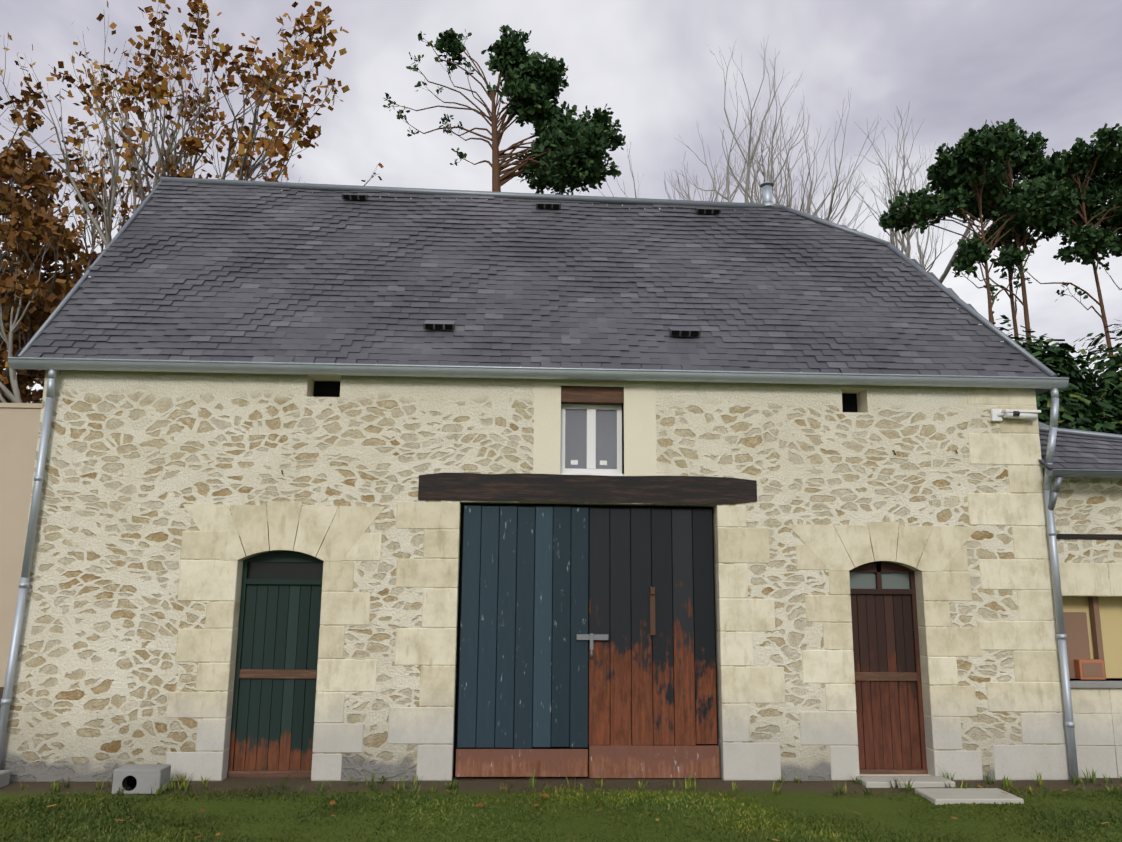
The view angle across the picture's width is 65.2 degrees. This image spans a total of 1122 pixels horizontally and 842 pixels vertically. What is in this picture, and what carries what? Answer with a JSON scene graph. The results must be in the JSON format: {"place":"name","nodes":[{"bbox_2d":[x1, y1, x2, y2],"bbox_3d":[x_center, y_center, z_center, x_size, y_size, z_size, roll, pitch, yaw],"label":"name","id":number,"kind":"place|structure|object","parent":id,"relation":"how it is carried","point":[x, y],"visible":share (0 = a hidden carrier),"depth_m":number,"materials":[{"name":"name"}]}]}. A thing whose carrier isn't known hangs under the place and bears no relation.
{"place":"outdoors","nodes":[
{"label":"outdoors","id":0,"kind":"place"},
{"bbox_2d":[0,687,1121,841],"bbox_3d":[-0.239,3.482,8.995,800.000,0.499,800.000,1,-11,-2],"label":"ground","id":1,"kind":"structure","parent":0,"point":[809,792],"depth_m":7.86,"materials":[{"name":"green plant"}]},
{"bbox_2d":[0,770,9,787],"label":"concrete block","id":2,"kind":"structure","parent":1,"relation":"on","point":[4,777],"depth_m":8.56,"materials":[{"name":"grey concrete"}]},
{"bbox_2d":[0,403,41,686],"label":"neighbour wall","id":3,"kind":"structure","parent":1,"relation":"on","point":[19,426],"depth_m":13.13,"materials":[{"name":"beige paint"}]},
{"bbox_2d":[0,95,98,402],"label":"oak tree","id":4,"kind":"object","parent":1,"relation":"on","point":[40,381],"visible":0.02,"depth_m":27.34,"materials":[{"name":"brown plant"}]},
{"bbox_2d":[0,82,118,402],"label":"oak tree","id":5,"kind":"object","parent":1,"relation":"on","point":[40,223],"visible":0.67,"depth_m":22.26,"materials":[{"name":"brown plant"}]},
{"bbox_2d":[43,120,153,371],"bbox_3d":[-13.249,-1.030,26.530,5.408,15.464,5.303,1,-11,-2],"label":"bare tree","id":6,"kind":"object","parent":1,"relation":"on","point":[123,222],"visible":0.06,"depth_m":26.21,"materials":[{"name":"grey plant"}]},
{"bbox_2d":[0,0,247,402],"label":"bare tree","id":7,"kind":"object","parent":1,"relation":"on","point":[13,397],"visible":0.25,"depth_m":22.95,"materials":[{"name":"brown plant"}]},
{"bbox_2d":[112,764,170,793],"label":"concrete block with hole","id":8,"kind":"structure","parent":1,"relation":"on","point":[142,778],"depth_m":8.29,"materials":[{"name":"grey concrete"}]},
{"bbox_2d":[48,0,349,289],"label":"oak tree","id":9,"kind":"object","parent":1,"relation":"on","point":[265,84],"visible":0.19,"depth_m":22.77,"materials":[{"name":"brown plant"}]},
{"bbox_2d":[201,126,383,191],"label":"bare tree","id":10,"kind":"object","parent":1,"relation":"on","point":[220,150],"visible":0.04,"depth_m":29.37,"materials":[{"name":"grey plant"}]},
{"bbox_2d":[383,25,625,194],"bbox_3d":[-1.821,-2.999,26.465,7.615,19.490,3.516,1,-11,-2],"label":"pine tree","id":11,"kind":"object","parent":1,"relation":"on","point":[567,150],"visible":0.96,"depth_m":27.24,"materials":[{"name":"green plant"}]},
{"bbox_2d":[0,357,1066,781],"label":"wall","id":12,"kind":"structure","parent":1,"relation":"on","point":[136,461],"depth_m":9.42,"materials":[{"name":"stone"}]},
{"bbox_2d":[63,242,234,358],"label":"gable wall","id":13,"kind":"structure","parent":12,"relation":"on","point":[140,305],"depth_m":10.33,"materials":[{"name":"stone"}]},
{"bbox_2d":[228,551,323,770],"bbox_3d":[-2.972,2.429,9.283,0.890,2.490,0.085,1,-11,-2],"label":"door frame","id":14,"kind":"object","parent":12,"relation":"attached to","point":[284,556],"visible":0.52,"depth_m":9.36,"materials":[{"name":"green wood"}]},
{"bbox_2d":[227,669,316,777],"bbox_3d":[-2.979,3.148,9.157,0.890,1.070,0.130,1,-11,-2],"label":"rail door","id":15,"kind":"structure","parent":14,"relation":"attached to","point":[273,674],"depth_m":9.19,"materials":[{"name":"brown wood"}]},
{"bbox_2d":[233,584,320,769],"bbox_3d":[-2.975,2.691,9.242,0.796,1.900,0.034,1,-11,-2],"label":"door","id":16,"kind":"structure","parent":14,"relation":"attached to","point":[275,724],"depth_m":9.22,"materials":[{"name":"green wood"}]},
{"bbox_2d":[248,562,322,578],"bbox_3d":[-2.965,1.518,9.467,0.810,0.430,0.005,1,-11,-2],"label":"transom window","id":17,"kind":"structure","parent":14,"relation":"attached to","point":[284,570],"depth_m":9.45,"materials":[{"name":"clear glass"}]},
{"bbox_2d":[457,506,588,748],"bbox_3d":[-0.386,2.163,9.323,1.354,2.508,0.046,1,-11,-2],"label":"door leaf","id":18,"kind":"object","parent":12,"relation":"attached to","point":[559,536],"visible":1,"depth_m":9.29,"materials":[{"name":"blue wood"}]},
{"bbox_2d":[576,633,608,657],"bbox_3d":[0.333,2.374,9.266,0.340,0.250,0.042,1,-11,-2],"label":"door bolt","id":19,"kind":"object","parent":18,"relation":"attached to","point":[591,637],"depth_m":9.28,"materials":[{"name":"grey metal"}]},
{"bbox_2d":[8,357,1068,388],"bbox_3d":[-0.098,-0.512,9.597,11.520,0.105,0.192,1,-11,-2],"label":"gutter","id":20,"kind":"object","parent":12,"relation":"attached to","point":[508,372],"visible":1,"depth_m":9.53,"materials":[{"name":"metal"}]},
{"bbox_2d":[0,369,1078,782],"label":"downpipes","id":21,"kind":"object","parent":12,"relation":"attached to","point":[30,541],"visible":0.98,"depth_m":9.24,"materials":[{"name":"metal"}]},
{"bbox_2d":[39,189,1049,394],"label":"roof deck","id":22,"kind":"structure","parent":12,"relation":"on","point":[1039,391],"depth_m":11.53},
{"bbox_2d":[21,182,1048,376],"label":"roof slates","id":23,"kind":"object","parent":22,"relation":"on","point":[616,325],"visible":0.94,"depth_m":11.02,"materials":[{"name":"grey stone"}]},
{"bbox_2d":[342,194,720,335],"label":"roof vents","id":24,"kind":"object","parent":23,"relation":"on","point":[450,325],"visible":0.98,"depth_m":10.34,"materials":[{"name":"black metal"}]},
{"bbox_2d":[17,177,1056,376],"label":"roof ridge hip caps","id":25,"kind":"object","parent":23,"relation":"on","point":[1032,359],"visible":0.73,"depth_m":13.06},
{"bbox_2d":[760,177,773,206],"bbox_3d":[3.124,-3.443,13.283,0.240,0.550,0.240,1,-11,-2],"label":"flue pipe","id":26,"kind":"object","parent":22,"relation":"on","point":[766,186],"visible":0.88,"depth_m":13.22,"materials":[{"name":"metal"}]},
{"bbox_2d":[313,381,857,411],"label":"wall openings","id":27,"kind":"object","parent":12,"relation":"on","point":[332,389],"visible":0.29,"depth_m":9.91,"materials":[{"name":"black"}]},
{"bbox_2d":[453,504,718,776],"bbox_3d":[0.280,2.380,9.579,2.790,2.890,0.300,1,-11,-2],"label":"back door","id":28,"kind":"structure","parent":12,"relation":"attached to","point":[460,594],"depth_m":9.47,"materials":[{"name":"black wood"}]},
{"bbox_2d":[418,473,756,504],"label":"wooden lintel","id":29,"kind":"structure","parent":12,"relation":"on","point":[558,488],"depth_m":9.51,"materials":[{"name":"brown wood"}]},
{"bbox_2d":[455,745,719,777],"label":"door kickboards","id":30,"kind":"object","parent":12,"relation":"attached to","point":[649,761],"depth_m":9.08,"materials":[{"name":"brown wood"}]},
{"bbox_2d":[533,379,656,475],"bbox_3d":[0.368,0.088,9.801,1.350,1.320,0.304,1,-11,-2],"label":"window surround","id":31,"kind":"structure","parent":12,"relation":"attached to","point":[639,425],"depth_m":9.66,"materials":[{"name":"beige stone"}]},
{"bbox_2d":[560,404,623,475],"bbox_3d":[0.337,0.218,9.788,0.690,0.820,0.280,1,-11,-2],"label":"window","id":32,"kind":"structure","parent":31,"relation":"attached to","point":[591,439],"depth_m":9.81,"materials":[{"name":"white plastic"}]},
{"bbox_2d":[561,387,622,404],"bbox_3d":[0.339,-0.259,9.932,0.690,0.170,0.370,1,-11,-2],"label":"window lintel","id":33,"kind":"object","parent":31,"relation":"attached to","point":[593,395],"visible":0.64,"depth_m":9.75,"materials":[{"name":"brown wood"}]},
{"bbox_2d":[166,387,1070,780],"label":"stone quoins","id":34,"kind":"object","parent":12,"relation":"attached to","point":[428,723],"visible":0.81,"depth_m":9.29,"materials":[{"name":"stone"}]},
{"bbox_2d":[589,508,716,744],"bbox_3d":[0.976,2.181,9.414,1.354,2.484,0.043,1,-11,-3],"label":"door leaf","id":35,"kind":"object","parent":12,"relation":"attached to","point":[632,660],"visible":0.96,"depth_m":9.39,"materials":[{"name":"black wood"}]},
{"bbox_2d":[649,587,655,634],"bbox_3d":[0.984,2.037,9.396,0.060,0.510,0.052,1,-11,-2],"label":"door handle","id":36,"kind":"object","parent":35,"relation":"attached to","point":[652,614],"visible":1,"depth_m":9.40,"materials":[{"name":"brown wood"}]},
{"bbox_2d":[849,561,926,768],"bbox_3d":[3.506,2.558,9.562,0.800,2.430,0.085,1,-11,-2],"label":"door frame","id":37,"kind":"object","parent":12,"relation":"attached to","point":[877,567],"visible":0.44,"depth_m":9.64,"materials":[{"name":"brown wood"}]},
{"bbox_2d":[849,572,909,588],"bbox_3d":[3.513,1.676,9.741,0.720,0.430,0.005,1,-11,-2],"label":"transom window","id":38,"kind":"structure","parent":37,"relation":"attached to","point":[890,580],"depth_m":9.72,"materials":[{"name":"glass"}]},
{"bbox_2d":[850,594,920,768],"bbox_3d":[3.503,2.820,9.522,0.706,1.840,0.036,1,-11,-2],"label":"door","id":39,"kind":"structure","parent":37,"relation":"attached to","point":[887,711],"depth_m":9.50,"materials":[{"name":"brown wood"}]},
{"bbox_2d":[855,672,927,773],"bbox_3d":[3.499,3.252,9.441,0.800,1.060,0.130,1,-11,-2],"label":"rail door","id":40,"kind":"structure","parent":37,"relation":"attached to","point":[885,676],"depth_m":9.48,"materials":[{"name":"brown wood"}]},
{"bbox_2d":[990,409,1040,421],"bbox_3d":[5.096,-0.072,9.813,0.510,0.140,0.168,1,-11,-2],"label":"security camera","id":41,"kind":"object","parent":12,"relation":"attached to","point":[996,415],"visible":1,"depth_m":9.77,"materials":[{"name":"white plastic"}]},
{"bbox_2d":[20,765,1121,795],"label":"wall weeds","id":42,"kind":"object","parent":1,"relation":"on","point":[1007,782],"depth_m":8.61,"materials":[{"name":"green plant"}]},
{"bbox_2d":[47,784,1119,840],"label":"fallen leaves","id":43,"kind":"object","parent":1,"relation":"on","point":[334,802],"visible":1,"depth_m":7.68,"materials":[{"name":"brown plant"}]},
{"bbox_2d":[597,109,812,210],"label":"bare tree","id":44,"kind":"object","parent":1,"relation":"on","point":[715,183],"visible":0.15,"depth_m":35.18,"materials":[{"name":"grey plant"}]},
{"bbox_2d":[675,35,852,224],"bbox_3d":[7.061,-3.533,33.813,7.424,23.397,10.504,1,-11,-2],"label":"bare tree","id":45,"kind":"object","parent":1,"relation":"on","point":[750,122],"visible":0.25,"depth_m":33.37,"materials":[{"name":"grey plant"}]},
{"bbox_2d":[715,83,885,229],"bbox_3d":[9.035,-2.331,33.233,8.506,20.855,11.213,-6,-12,32],"label":"bare tree","id":46,"kind":"object","parent":1,"relation":"on","point":[807,196],"visible":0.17,"depth_m":32.72,"materials":[{"name":"grey plant"}]},
{"bbox_2d":[849,101,992,283],"bbox_3d":[12.398,-1.654,32.698,9.200,19.383,8.337,1,-11,-2],"label":"bare tree","id":47,"kind":"object","parent":1,"relation":"on","point":[897,242],"visible":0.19,"depth_m":32.16,"materials":[{"name":"grey plant"}]},
{"bbox_2d":[856,776,1023,804],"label":"stepping slabs","id":48,"kind":"structure","parent":1,"relation":"on","point":[937,796],"depth_m":8.55,"materials":[{"name":"grey concrete"}]},
{"bbox_2d":[878,123,1065,323],"bbox_3d":[12.536,-0.972,25.682,4.982,15.470,3.722,1,-11,-2],"label":"pine tree","id":49,"kind":"object","parent":1,"relation":"on","point":[921,209],"visible":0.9,"depth_m":26.44,"materials":[{"name":"green plant"}]},
{"bbox_2d":[929,118,1099,345],"bbox_3d":[14.216,-1.361,26.378,5.358,16.510,2.927,1,-11,-2],"label":"pine tree","id":50,"kind":"object","parent":1,"relation":"on","point":[996,179],"visible":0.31,"depth_m":26.94,"materials":[{"name":"green plant"}]},
{"bbox_2d":[955,144,1079,342],"bbox_3d":[15.148,-1.116,28.190,4.250,16.713,3.459,1,-11,-2],"label":"pine tree","id":51,"kind":"object","parent":1,"relation":"on","point":[1021,170],"visible":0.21,"depth_m":28.83,"materials":[{"name":"green plant"}]},
{"bbox_2d":[981,123,1121,372],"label":"pine tree","id":52,"kind":"object","parent":1,"relation":"on","point":[1076,166],"visible":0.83,"depth_m":26.43,"materials":[{"name":"green plant"}]},
{"bbox_2d":[993,315,1121,433],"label":"laurel bush","id":53,"kind":"object","parent":1,"relation":"on","point":[1009,325],"visible":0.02,"depth_m":20.66,"materials":[{"name":"green plant"}]},
{"bbox_2d":[1016,320,1121,476],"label":"laurel bush","id":54,"kind":"object","parent":1,"relation":"on","point":[1076,404],"visible":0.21,"depth_m":16.98,"materials":[{"name":"green plant"}]},
{"bbox_2d":[1043,477,1121,775],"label":"annex wall","id":55,"kind":"structure","parent":1,"relation":"on","point":[1088,505],"depth_m":9.82,"materials":[{"name":"beige stone"}]},
{"bbox_2d":[1038,421,1121,469],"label":"annex roof deck","id":56,"kind":"structure","parent":55,"relation":"on","point":[1041,424],"depth_m":9.84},
{"bbox_2d":[1038,431,1121,468],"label":"roof shingles","id":57,"kind":"object","parent":56,"relation":"on","point":[1097,448],"visible":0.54,"depth_m":10.06,"materials":[{"name":"grey stone"}]},
{"bbox_2d":[1039,426,1121,439],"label":"roof ridge","id":58,"kind":"structure","parent":57,"relation":"on","point":[1084,433],"depth_m":10.62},
{"bbox_2d":[1046,469,1121,510],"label":"rain gutter","id":59,"kind":"object","parent":55,"relation":"attached to","point":[1059,474],"visible":0.92,"depth_m":9.52,"materials":[{"name":"grey metal"}]},
{"bbox_2d":[1056,534,1121,539],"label":"annex timber","id":60,"kind":"object","parent":55,"relation":"attached to","point":[1094,536],"visible":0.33,"depth_m":9.78,"materials":[{"name":"brown wood"}]},
{"bbox_2d":[1059,563,1121,777],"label":"stone wall","id":61,"kind":"structure","parent":55,"relation":"attached to","point":[1084,579],"depth_m":9.44,"materials":[{"name":"beige stone"}]},
{"bbox_2d":[1062,596,1121,677],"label":"annex window panel","id":62,"kind":"structure","parent":55,"relation":"in","point":[1110,608],"depth_m":9.90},
{"bbox_2d":[1070,678,1121,687],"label":"window sill","id":63,"kind":"structure","parent":55,"relation":"attached to","point":[1096,684],"depth_m":9.44,"materials":[{"name":"grey stone"}]},
{"bbox_2d":[1074,659,1104,679],"bbox_3d":[5.831,2.740,9.668,0.280,0.210,0.105,1,-11,-2],"label":"terracotta box","id":64,"kind":"object","parent":63,"relation":"on","point":[1089,669],"visible":1,"depth_m":9.62,"materials":[{"name":"orange ceramic"}]},
{"bbox_2d":[1064,154,1121,289],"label":"pine tree","id":65,"kind":"object","parent":1,"relation":"on","point":[1106,182],"visible":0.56,"depth_m":27.49,"materials":[{"name":"green plant"}]},
{"bbox_2d":[1079,344,1121,423],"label":"laurel bush","id":66,"kind":"object","parent":1,"relation":"on","point":[1101,380],"depth_m":17.92,"materials":[{"name":"green plant"}]},
{"bbox_2d":[0,0,1121,402],"label":"sky","id":67,"kind":"structure","parent":0,"point":[1053,67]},
{"bbox_2d":[1063,596,1105,678],"bbox_3d":[5.765,2.413,9.799,0.530,0.900,0.080,1,-11,-2],"label":"annex window board","id":68,"kind":"object","parent":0,"point":[1076,633],"visible":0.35,"depth_m":9.79,"materials":[{"name":"brown wood"}]}
]}

